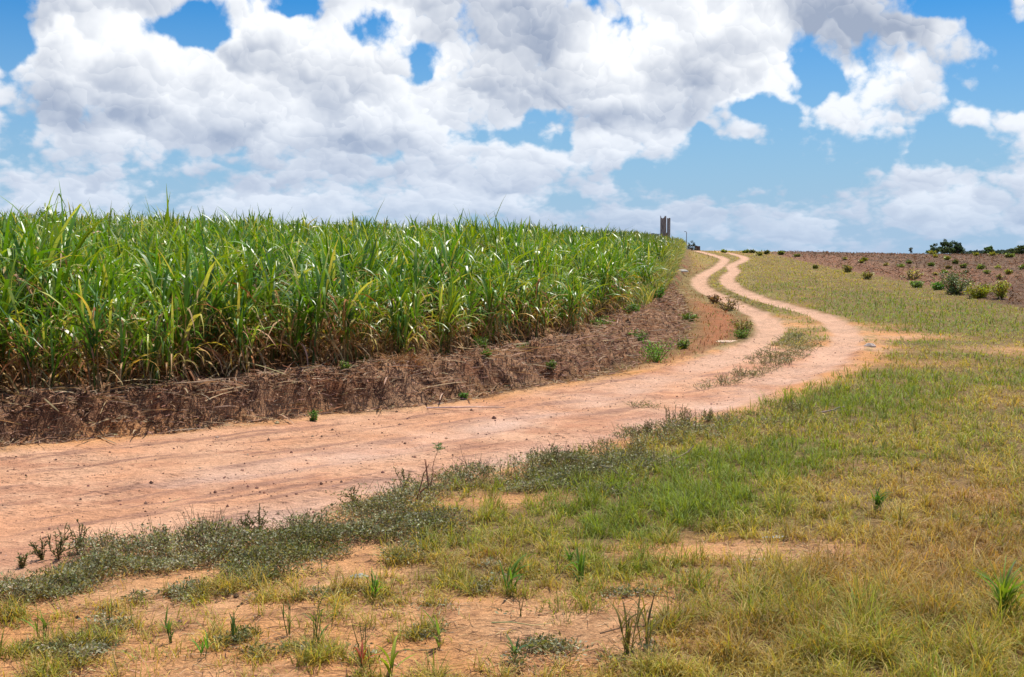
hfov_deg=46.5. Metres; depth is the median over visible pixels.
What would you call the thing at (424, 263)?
sugar cane plant
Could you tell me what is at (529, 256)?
sugar cane plant
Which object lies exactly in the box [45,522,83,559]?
upright weed
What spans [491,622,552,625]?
fallen stick
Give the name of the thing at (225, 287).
sugar cane plant
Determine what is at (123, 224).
sugar cane field
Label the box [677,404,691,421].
upright weed
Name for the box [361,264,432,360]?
sugar cane plant
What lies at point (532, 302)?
sugar cane plant
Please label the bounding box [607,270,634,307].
sugar cane plant
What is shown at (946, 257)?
shrub
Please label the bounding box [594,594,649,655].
grass seedling
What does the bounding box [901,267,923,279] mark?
field shrub
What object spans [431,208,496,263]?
sugar cane plant
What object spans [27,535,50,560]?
upright weed
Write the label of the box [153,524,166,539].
upright weed
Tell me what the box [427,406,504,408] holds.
fallen stick
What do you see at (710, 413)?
upright weed
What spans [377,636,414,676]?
grass seedling
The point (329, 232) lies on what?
sugar cane plant
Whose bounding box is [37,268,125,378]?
sugar cane plant
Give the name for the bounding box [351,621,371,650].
grass seedling
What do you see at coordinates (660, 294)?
bank weed
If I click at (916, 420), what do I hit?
grass seedling
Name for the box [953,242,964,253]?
dark tree
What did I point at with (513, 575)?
grass seedling
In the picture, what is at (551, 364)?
bank weed
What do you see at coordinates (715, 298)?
verge weed
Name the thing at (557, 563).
grass seedling
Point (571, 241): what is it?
sugar cane plant
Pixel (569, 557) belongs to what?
grass seedling
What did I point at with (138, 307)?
sugar cane plant
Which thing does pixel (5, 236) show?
sugar cane plant
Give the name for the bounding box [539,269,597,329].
sugar cane plant
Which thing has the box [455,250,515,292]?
sugar cane plant
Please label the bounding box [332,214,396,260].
sugar cane plant
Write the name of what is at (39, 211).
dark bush
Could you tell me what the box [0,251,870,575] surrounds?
dirt road
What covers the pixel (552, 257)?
sugar cane plant
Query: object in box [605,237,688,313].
tall grass
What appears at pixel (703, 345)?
dried weeds
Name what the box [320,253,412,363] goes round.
sugar cane plant
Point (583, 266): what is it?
sugar cane plant
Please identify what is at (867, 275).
field shrub
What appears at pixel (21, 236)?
sugar cane plant
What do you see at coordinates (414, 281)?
sugar cane plant
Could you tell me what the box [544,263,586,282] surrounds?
sugar cane plant
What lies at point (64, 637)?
grass seedling
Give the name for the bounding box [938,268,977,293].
field shrub
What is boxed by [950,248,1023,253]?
distant woods
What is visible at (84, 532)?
upright weed
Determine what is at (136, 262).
sugar cane plant
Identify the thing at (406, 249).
sugar cane plant
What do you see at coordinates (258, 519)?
upright weed
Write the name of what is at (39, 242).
sugar cane plant
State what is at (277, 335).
sugar cane plant
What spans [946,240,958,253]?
dark tree
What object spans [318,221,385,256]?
sugar cane plant
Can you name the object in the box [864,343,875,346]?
pale stone
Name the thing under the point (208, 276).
sugar cane plant
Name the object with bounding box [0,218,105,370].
sugar cane plant
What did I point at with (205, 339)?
sugar cane plant
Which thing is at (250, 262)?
sugar cane plant
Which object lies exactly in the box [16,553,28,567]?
upright weed
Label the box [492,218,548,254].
sugar cane plant
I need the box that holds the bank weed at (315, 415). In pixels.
[306,410,321,420]
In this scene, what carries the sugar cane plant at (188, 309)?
on the cane field soil
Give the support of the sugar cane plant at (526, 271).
on the cane field soil
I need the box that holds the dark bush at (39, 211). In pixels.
[31,207,59,218]
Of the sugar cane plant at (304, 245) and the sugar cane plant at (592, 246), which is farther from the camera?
the sugar cane plant at (592, 246)
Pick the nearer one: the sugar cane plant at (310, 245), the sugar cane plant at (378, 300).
the sugar cane plant at (378, 300)
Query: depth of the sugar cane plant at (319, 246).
20.76 m
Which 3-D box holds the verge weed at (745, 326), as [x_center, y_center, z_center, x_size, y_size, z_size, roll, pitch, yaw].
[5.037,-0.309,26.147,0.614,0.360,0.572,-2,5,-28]
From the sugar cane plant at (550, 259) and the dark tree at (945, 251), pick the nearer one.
the sugar cane plant at (550, 259)
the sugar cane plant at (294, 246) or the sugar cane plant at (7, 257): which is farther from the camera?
the sugar cane plant at (294, 246)
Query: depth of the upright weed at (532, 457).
10.08 m
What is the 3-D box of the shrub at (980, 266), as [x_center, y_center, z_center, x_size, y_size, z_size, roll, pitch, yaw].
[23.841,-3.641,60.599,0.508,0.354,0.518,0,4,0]
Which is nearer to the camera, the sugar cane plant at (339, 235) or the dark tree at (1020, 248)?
the sugar cane plant at (339, 235)
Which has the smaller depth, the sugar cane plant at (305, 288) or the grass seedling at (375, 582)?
the grass seedling at (375, 582)
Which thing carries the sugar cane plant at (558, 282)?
on the cane field soil
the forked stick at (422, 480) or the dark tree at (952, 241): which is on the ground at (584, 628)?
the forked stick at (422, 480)
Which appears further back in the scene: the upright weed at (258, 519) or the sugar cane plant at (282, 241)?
the sugar cane plant at (282, 241)
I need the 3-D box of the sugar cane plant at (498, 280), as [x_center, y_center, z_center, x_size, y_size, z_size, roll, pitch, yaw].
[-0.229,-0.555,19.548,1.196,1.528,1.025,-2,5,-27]
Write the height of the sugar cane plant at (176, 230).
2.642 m
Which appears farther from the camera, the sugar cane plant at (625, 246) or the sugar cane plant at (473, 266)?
the sugar cane plant at (625, 246)
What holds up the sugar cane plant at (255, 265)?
on the cane field soil
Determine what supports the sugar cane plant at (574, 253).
on the cane field soil
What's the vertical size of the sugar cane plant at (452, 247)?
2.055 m
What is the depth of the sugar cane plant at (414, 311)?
15.61 m
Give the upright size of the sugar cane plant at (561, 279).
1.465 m
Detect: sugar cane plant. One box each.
[0,183,144,363]
[0,201,73,372]
[0,215,99,312]
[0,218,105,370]
[0,226,116,381]
[0,231,38,344]
[0,241,79,345]
[0,253,57,392]
[0,273,57,383]
[0,292,86,392]
[8,218,73,314]
[10,226,86,265]
[10,259,167,394]
[25,280,120,388]
[26,243,150,365]
[37,217,142,352]
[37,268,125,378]
[39,236,92,270]
[62,257,141,369]
[68,245,133,293]
[75,230,182,354]
[76,205,173,273]
[81,237,135,273]
[88,272,162,380]
[98,265,212,375]
[100,245,184,345]
[101,249,155,275]
[102,292,213,387]
[109,205,208,274]
[110,220,175,257]
[115,243,249,385]
[116,230,242,364]
[124,227,262,374]
[126,244,225,353]
[128,185,232,262]
[128,195,231,265]
[131,222,227,269]
[160,232,238,268]
[161,217,272,352]
[161,239,259,341]
[162,246,273,369]
[169,260,263,356]
[174,208,264,264]
[192,267,293,376]
[198,232,275,271]
[202,223,309,327]
[204,208,272,274]
[208,238,304,370]
[216,236,319,364]
[229,211,315,275]
[234,228,309,292]
[236,264,286,347]
[247,237,372,370]
[248,229,317,333]
[252,283,296,351]
[253,297,295,356]
[259,223,348,274]
[260,229,390,335]
[262,256,372,356]
[268,222,340,260]
[269,256,357,363]
[270,242,317,333]
[274,253,386,366]
[275,246,317,291]
[275,268,362,348]
[276,232,338,259]
[281,221,385,346]
[292,231,344,270]
[294,233,320,254]
[296,219,368,249]
[299,232,364,261]
[304,229,375,280]
[305,239,349,266]
[311,221,353,248]
[314,223,427,341]
[317,199,420,335]
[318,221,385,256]
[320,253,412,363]
[326,275,390,356]
[331,233,389,253]
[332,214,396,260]
[335,244,405,338]
[337,233,390,258]
[339,238,421,321]
[339,269,400,352]
[343,234,381,269]
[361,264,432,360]
[369,244,461,348]
[373,280,452,357]
[376,227,452,300]
[378,273,431,352]
[381,228,424,254]
[381,232,480,332]
[383,225,489,339]
[385,219,455,303]
[404,251,472,342]
[410,227,468,260]
[417,271,487,355]
[421,211,518,248]
[421,268,501,351]
[422,220,498,290]
[425,231,490,331]
[425,252,508,340]
[426,220,523,336]
[428,260,497,346]
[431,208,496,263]
[442,224,503,260]
[450,195,545,259]
[454,248,501,286]
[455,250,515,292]
[459,261,534,336]
[460,246,499,268]
[460,265,541,348]
[467,268,540,344]
[470,236,575,340]
[474,260,527,329]
[475,237,539,319]
[476,226,526,268]
[477,247,533,329]
[479,256,529,284]
[483,229,557,275]
[484,231,525,249]
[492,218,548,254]
[493,245,533,274]
[499,218,581,281]
[500,259,550,332]
[502,224,548,256]
[507,256,562,324]
[509,235,562,269]
[514,276,567,337]
[516,263,545,287]
[520,228,572,264]
[520,280,559,330]
[525,225,568,271]
[529,260,585,318]
[534,235,569,279]
[534,246,569,316]
[538,257,570,326]
[538,263,596,329]
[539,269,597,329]
[542,229,575,250]
[542,259,579,314]
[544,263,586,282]
[549,276,606,335]
[552,233,586,273]
[553,246,576,275]
[554,239,592,280]
[555,229,597,277]
[557,228,606,253]
[558,269,608,324]
[565,251,609,314]
[568,231,623,257]
[568,236,622,314]
[570,236,630,305]
[572,253,630,315]
[576,239,639,311]
[578,273,634,320]
[586,249,639,312]
[600,244,641,276]
[603,231,645,254]
[606,234,643,259]
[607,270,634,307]
[608,256,645,302]
[612,257,636,288]
[614,258,641,298]
[616,247,635,265]
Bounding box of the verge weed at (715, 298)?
[706,294,723,302]
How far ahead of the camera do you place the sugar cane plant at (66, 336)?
12.78 m
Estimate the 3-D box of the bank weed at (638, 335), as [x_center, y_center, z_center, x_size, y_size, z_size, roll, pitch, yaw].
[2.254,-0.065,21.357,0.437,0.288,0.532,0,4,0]
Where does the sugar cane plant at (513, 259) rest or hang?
on the cane field soil
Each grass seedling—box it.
[16,608,53,637]
[57,627,86,650]
[98,602,113,618]
[159,607,179,642]
[191,630,215,655]
[229,605,246,641]
[275,596,304,634]
[303,587,335,647]
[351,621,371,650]
[354,639,376,671]
[363,567,389,600]
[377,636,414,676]
[422,609,447,647]
[498,552,536,595]
[502,632,526,658]
[517,595,524,615]
[533,543,576,575]
[560,544,583,562]
[569,544,589,583]
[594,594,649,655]
[616,584,671,643]
[871,484,897,509]
[903,410,921,430]
[971,555,1023,616]
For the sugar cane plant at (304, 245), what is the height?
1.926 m
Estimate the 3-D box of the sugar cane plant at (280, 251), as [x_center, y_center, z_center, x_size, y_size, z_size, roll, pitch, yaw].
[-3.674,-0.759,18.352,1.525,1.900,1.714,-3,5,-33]
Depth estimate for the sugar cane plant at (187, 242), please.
18.26 m
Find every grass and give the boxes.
[0,250,1023,676]
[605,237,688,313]
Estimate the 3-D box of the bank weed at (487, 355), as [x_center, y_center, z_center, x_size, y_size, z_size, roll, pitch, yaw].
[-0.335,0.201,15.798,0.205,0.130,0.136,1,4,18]
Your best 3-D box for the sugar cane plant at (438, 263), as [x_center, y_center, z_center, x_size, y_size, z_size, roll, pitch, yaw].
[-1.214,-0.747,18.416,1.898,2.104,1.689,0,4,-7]
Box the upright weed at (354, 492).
[344,483,363,502]
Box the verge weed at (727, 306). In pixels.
[714,297,743,310]
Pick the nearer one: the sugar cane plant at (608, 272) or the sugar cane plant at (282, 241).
the sugar cane plant at (282, 241)
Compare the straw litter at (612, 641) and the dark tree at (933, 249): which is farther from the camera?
the dark tree at (933, 249)
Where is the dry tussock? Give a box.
[354,348,438,368]
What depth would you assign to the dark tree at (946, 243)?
303.59 m
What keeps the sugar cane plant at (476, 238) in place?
on the cane field soil
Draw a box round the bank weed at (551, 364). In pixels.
[544,359,558,370]
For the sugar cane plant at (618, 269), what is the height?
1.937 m
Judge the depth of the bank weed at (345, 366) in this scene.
13.90 m
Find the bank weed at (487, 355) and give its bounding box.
[480,349,491,357]
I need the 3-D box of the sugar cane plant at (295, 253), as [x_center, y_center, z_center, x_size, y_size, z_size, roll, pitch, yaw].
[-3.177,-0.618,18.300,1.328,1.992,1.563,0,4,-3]
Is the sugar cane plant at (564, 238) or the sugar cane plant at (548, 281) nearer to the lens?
the sugar cane plant at (548, 281)
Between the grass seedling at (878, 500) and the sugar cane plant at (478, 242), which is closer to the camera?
the grass seedling at (878, 500)
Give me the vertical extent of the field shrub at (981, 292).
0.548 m
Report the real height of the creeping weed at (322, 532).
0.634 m
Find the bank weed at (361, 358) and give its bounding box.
[358,354,368,363]
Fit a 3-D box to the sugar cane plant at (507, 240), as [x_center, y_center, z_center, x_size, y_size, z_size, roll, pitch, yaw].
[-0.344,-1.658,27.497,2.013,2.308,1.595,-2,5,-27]
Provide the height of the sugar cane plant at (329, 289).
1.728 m
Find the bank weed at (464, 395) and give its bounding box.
[458,391,468,399]
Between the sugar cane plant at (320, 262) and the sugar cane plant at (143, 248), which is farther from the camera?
the sugar cane plant at (143, 248)
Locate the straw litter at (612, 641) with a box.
[0,409,1023,676]
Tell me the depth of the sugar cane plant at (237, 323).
13.89 m
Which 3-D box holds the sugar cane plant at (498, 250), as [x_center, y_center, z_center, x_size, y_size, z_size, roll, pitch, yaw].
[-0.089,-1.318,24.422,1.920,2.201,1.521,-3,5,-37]
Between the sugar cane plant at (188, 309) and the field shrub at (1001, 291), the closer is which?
the sugar cane plant at (188, 309)
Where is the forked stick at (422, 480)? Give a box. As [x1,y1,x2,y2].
[416,461,428,499]
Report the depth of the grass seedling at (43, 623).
5.54 m
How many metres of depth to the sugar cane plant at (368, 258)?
17.54 m
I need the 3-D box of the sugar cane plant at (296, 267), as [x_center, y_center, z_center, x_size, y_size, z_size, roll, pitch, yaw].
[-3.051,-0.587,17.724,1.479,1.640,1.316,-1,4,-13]
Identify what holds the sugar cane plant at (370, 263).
on the cane field soil
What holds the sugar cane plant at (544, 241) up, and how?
on the cane field soil
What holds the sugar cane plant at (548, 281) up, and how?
on the cane field soil
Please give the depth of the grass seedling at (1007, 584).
5.74 m
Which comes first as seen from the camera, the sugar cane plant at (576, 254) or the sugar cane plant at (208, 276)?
the sugar cane plant at (208, 276)
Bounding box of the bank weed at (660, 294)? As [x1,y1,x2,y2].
[650,284,665,298]
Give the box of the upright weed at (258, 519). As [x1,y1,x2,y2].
[240,504,267,530]
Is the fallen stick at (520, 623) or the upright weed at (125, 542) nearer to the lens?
the fallen stick at (520, 623)
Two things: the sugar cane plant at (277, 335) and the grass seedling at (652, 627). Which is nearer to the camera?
the grass seedling at (652, 627)
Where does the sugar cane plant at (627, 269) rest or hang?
on the cane field soil
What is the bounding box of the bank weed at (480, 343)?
[473,334,487,348]
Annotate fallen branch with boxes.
[669,445,693,460]
[820,406,850,412]
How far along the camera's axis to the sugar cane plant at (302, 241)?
21.16 m
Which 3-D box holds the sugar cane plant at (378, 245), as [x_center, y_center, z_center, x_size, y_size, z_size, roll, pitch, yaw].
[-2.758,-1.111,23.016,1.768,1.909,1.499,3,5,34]
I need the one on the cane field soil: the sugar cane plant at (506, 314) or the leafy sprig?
the sugar cane plant at (506, 314)
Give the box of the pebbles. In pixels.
[0,339,952,655]
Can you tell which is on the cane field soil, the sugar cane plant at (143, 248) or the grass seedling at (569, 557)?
the sugar cane plant at (143, 248)
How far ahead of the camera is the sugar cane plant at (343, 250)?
18.80 m
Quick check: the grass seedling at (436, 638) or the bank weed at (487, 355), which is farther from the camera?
the bank weed at (487, 355)
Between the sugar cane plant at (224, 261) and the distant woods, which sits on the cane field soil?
the sugar cane plant at (224, 261)
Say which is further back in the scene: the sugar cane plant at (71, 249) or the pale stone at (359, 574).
the sugar cane plant at (71, 249)
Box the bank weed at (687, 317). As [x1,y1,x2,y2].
[678,312,697,321]
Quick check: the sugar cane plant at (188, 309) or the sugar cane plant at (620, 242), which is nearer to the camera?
the sugar cane plant at (188, 309)
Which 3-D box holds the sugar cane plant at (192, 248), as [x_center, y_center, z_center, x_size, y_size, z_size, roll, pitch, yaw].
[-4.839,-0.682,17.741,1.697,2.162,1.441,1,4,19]
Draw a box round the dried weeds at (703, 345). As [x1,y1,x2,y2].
[615,265,749,371]
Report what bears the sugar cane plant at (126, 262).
on the cane field soil
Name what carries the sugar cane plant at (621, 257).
on the cane field soil
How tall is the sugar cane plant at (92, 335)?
1.709 m
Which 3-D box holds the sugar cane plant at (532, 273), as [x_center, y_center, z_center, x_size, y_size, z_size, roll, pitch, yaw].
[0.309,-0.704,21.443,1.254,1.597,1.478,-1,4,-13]
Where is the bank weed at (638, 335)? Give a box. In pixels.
[626,328,648,340]
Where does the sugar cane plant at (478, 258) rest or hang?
on the cane field soil
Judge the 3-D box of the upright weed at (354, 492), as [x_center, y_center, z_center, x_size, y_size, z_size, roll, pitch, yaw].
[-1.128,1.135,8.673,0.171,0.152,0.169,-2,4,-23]
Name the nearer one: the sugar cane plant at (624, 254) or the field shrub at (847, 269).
the sugar cane plant at (624, 254)
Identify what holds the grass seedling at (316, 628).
on the ground at (584, 628)
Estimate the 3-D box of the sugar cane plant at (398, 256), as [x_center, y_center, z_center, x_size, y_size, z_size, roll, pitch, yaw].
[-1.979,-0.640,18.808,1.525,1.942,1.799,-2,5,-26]
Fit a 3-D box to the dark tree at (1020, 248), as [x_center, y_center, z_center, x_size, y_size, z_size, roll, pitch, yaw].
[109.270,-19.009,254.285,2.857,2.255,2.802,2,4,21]
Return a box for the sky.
[0,0,1023,253]
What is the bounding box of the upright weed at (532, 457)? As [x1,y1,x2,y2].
[526,448,540,462]
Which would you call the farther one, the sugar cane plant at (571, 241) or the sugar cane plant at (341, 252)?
the sugar cane plant at (571, 241)
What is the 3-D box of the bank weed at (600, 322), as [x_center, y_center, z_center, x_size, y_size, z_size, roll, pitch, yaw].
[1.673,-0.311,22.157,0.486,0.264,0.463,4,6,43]
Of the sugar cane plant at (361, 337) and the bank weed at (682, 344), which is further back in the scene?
the bank weed at (682, 344)
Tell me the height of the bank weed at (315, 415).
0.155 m
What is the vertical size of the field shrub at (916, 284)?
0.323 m
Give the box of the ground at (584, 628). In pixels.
[0,250,1023,676]
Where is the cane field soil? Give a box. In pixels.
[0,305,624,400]
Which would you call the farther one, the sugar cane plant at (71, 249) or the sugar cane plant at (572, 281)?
the sugar cane plant at (572, 281)
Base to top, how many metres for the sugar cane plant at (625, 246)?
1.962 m
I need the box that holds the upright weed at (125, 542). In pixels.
[118,533,142,550]
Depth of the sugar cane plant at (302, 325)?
14.50 m
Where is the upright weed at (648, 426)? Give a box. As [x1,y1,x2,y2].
[641,419,651,431]
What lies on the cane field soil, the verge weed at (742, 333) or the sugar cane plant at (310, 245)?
the sugar cane plant at (310, 245)
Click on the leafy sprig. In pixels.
(438, 448)
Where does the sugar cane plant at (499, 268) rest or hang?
on the cane field soil
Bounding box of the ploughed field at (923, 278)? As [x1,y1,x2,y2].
[770,252,1023,307]
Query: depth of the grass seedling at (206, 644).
5.29 m
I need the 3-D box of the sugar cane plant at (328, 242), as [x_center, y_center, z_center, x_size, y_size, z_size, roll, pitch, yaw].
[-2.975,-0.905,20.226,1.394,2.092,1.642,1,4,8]
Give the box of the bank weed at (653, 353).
[639,338,676,362]
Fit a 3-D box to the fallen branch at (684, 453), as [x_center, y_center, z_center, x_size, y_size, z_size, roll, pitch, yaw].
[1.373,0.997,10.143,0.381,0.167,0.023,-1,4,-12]
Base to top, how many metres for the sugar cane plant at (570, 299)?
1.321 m
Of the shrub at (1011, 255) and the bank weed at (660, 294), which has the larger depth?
the shrub at (1011, 255)
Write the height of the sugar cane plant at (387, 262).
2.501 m
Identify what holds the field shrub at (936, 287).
on the ground at (584, 628)
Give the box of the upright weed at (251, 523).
[236,515,256,530]
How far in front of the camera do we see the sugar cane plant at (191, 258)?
15.10 m
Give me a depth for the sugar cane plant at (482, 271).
18.91 m
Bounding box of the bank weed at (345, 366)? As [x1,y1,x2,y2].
[338,360,351,370]
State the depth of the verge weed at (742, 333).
24.14 m
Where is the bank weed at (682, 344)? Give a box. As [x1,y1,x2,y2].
[676,337,691,348]
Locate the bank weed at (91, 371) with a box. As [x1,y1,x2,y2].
[81,361,99,375]
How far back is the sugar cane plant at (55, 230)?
14.42 m
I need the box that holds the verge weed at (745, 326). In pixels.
[727,317,752,330]
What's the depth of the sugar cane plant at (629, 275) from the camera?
28.67 m
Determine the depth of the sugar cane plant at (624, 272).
28.21 m
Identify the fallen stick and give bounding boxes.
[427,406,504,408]
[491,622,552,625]
[600,625,649,633]
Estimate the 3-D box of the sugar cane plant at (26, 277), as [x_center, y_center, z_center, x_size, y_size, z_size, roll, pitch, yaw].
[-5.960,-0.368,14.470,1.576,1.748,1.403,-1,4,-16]
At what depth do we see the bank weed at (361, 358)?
15.04 m
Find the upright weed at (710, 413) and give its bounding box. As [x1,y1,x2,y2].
[701,408,712,421]
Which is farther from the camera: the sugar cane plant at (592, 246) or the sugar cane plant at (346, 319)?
the sugar cane plant at (592, 246)
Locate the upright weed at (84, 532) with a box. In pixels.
[60,519,89,558]
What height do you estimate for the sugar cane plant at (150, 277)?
2.090 m
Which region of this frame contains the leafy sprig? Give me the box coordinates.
[426,443,444,493]
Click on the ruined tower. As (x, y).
(663, 225)
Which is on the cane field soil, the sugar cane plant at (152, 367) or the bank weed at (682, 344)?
the sugar cane plant at (152, 367)
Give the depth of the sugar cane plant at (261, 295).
16.39 m
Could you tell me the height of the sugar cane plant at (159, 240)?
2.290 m
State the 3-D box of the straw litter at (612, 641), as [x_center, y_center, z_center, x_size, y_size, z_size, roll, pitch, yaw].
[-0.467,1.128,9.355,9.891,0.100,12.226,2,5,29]
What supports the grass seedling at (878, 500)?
on the ground at (584, 628)
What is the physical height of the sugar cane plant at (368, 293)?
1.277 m
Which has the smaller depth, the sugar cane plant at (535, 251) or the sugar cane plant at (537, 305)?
the sugar cane plant at (537, 305)
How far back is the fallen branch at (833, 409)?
13.35 m
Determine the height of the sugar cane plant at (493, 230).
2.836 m
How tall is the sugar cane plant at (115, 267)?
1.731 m
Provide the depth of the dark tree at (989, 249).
258.91 m
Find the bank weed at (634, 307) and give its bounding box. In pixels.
[623,302,640,314]
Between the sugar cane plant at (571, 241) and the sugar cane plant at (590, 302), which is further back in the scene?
the sugar cane plant at (571, 241)
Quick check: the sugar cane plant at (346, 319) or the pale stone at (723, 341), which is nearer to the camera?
the sugar cane plant at (346, 319)
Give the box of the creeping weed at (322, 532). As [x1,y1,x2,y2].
[0,290,835,676]
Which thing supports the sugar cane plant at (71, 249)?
on the cane field soil
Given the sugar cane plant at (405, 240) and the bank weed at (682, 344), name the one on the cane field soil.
the sugar cane plant at (405, 240)
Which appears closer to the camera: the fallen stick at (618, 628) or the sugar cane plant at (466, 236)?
the fallen stick at (618, 628)
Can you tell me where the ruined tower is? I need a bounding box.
[660,216,669,237]
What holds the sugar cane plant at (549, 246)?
on the cane field soil
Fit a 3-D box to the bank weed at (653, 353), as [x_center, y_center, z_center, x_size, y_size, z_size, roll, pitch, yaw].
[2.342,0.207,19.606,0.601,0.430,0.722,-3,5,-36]
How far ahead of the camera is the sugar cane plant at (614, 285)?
25.67 m
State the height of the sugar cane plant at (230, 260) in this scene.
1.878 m
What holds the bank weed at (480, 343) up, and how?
on the cane field soil
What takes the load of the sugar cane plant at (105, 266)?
on the cane field soil
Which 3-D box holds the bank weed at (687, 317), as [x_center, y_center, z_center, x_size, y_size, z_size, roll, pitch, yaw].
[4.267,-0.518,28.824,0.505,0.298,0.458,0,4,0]
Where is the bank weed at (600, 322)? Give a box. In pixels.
[590,315,613,325]
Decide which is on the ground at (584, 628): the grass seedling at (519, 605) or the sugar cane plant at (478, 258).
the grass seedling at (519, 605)
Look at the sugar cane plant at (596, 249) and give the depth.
26.94 m
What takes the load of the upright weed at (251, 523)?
on the dirt road
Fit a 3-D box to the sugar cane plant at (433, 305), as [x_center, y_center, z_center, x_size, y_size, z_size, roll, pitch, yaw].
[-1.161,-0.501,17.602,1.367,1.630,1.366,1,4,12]
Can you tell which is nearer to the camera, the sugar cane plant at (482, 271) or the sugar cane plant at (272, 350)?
the sugar cane plant at (272, 350)
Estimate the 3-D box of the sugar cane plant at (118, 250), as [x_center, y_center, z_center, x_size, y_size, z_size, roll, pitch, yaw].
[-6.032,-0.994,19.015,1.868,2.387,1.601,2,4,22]
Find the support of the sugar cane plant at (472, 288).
on the cane field soil
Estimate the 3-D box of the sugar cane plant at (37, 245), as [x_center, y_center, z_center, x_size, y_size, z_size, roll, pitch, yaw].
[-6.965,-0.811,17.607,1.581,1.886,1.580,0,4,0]
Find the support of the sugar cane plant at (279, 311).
on the cane field soil
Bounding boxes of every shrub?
[686,240,696,250]
[842,264,852,272]
[860,271,873,279]
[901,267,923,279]
[906,280,924,287]
[930,281,944,289]
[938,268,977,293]
[943,255,951,259]
[962,283,991,297]
[976,264,985,269]
[989,279,1010,298]
[1004,252,1015,257]
[1004,269,1013,274]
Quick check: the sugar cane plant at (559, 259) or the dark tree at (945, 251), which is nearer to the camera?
the sugar cane plant at (559, 259)
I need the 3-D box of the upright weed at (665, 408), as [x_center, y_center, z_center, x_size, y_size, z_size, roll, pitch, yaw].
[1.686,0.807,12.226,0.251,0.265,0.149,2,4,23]
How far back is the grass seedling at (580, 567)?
6.47 m
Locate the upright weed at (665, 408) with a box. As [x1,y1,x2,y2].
[664,404,685,425]
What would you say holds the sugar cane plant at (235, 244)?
on the cane field soil
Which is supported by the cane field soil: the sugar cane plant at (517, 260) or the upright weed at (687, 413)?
the sugar cane plant at (517, 260)
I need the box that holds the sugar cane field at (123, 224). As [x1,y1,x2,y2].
[0,197,686,351]
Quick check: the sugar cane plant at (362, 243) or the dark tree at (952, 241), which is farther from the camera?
the dark tree at (952, 241)
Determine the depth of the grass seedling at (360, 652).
5.15 m
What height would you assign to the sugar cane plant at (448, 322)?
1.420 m
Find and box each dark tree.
[925,243,943,253]
[939,246,954,253]
[940,240,951,250]
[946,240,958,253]
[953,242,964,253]
[983,245,994,252]
[1016,245,1023,253]
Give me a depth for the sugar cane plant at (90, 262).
15.14 m
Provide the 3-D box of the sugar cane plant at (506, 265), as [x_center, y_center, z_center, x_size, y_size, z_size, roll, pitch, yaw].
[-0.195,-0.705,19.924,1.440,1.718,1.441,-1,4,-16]
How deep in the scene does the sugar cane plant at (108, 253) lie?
18.18 m
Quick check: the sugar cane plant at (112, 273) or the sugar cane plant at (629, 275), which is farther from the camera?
the sugar cane plant at (629, 275)
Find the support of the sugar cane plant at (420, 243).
on the cane field soil
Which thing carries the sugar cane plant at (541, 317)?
on the cane field soil
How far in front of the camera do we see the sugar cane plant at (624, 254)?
33.70 m
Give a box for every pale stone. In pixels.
[350,573,368,578]
[716,340,734,342]
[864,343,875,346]
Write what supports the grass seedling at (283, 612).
on the ground at (584, 628)
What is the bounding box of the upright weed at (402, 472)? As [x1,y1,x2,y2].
[393,466,416,485]
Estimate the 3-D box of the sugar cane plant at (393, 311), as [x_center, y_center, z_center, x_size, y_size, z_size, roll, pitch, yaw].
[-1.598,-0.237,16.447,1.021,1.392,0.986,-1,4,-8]
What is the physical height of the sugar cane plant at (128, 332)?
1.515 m
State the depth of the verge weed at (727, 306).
32.26 m
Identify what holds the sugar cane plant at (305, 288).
on the cane field soil
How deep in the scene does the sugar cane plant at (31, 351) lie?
12.20 m
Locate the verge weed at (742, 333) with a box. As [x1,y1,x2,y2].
[730,328,752,337]
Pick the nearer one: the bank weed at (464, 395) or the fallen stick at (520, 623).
the fallen stick at (520, 623)
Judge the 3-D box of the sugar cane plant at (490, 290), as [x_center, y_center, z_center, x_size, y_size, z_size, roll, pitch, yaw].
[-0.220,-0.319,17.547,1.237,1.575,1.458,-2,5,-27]
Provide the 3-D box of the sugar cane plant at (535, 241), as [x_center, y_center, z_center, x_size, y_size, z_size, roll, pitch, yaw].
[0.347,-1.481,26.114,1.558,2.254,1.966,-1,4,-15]

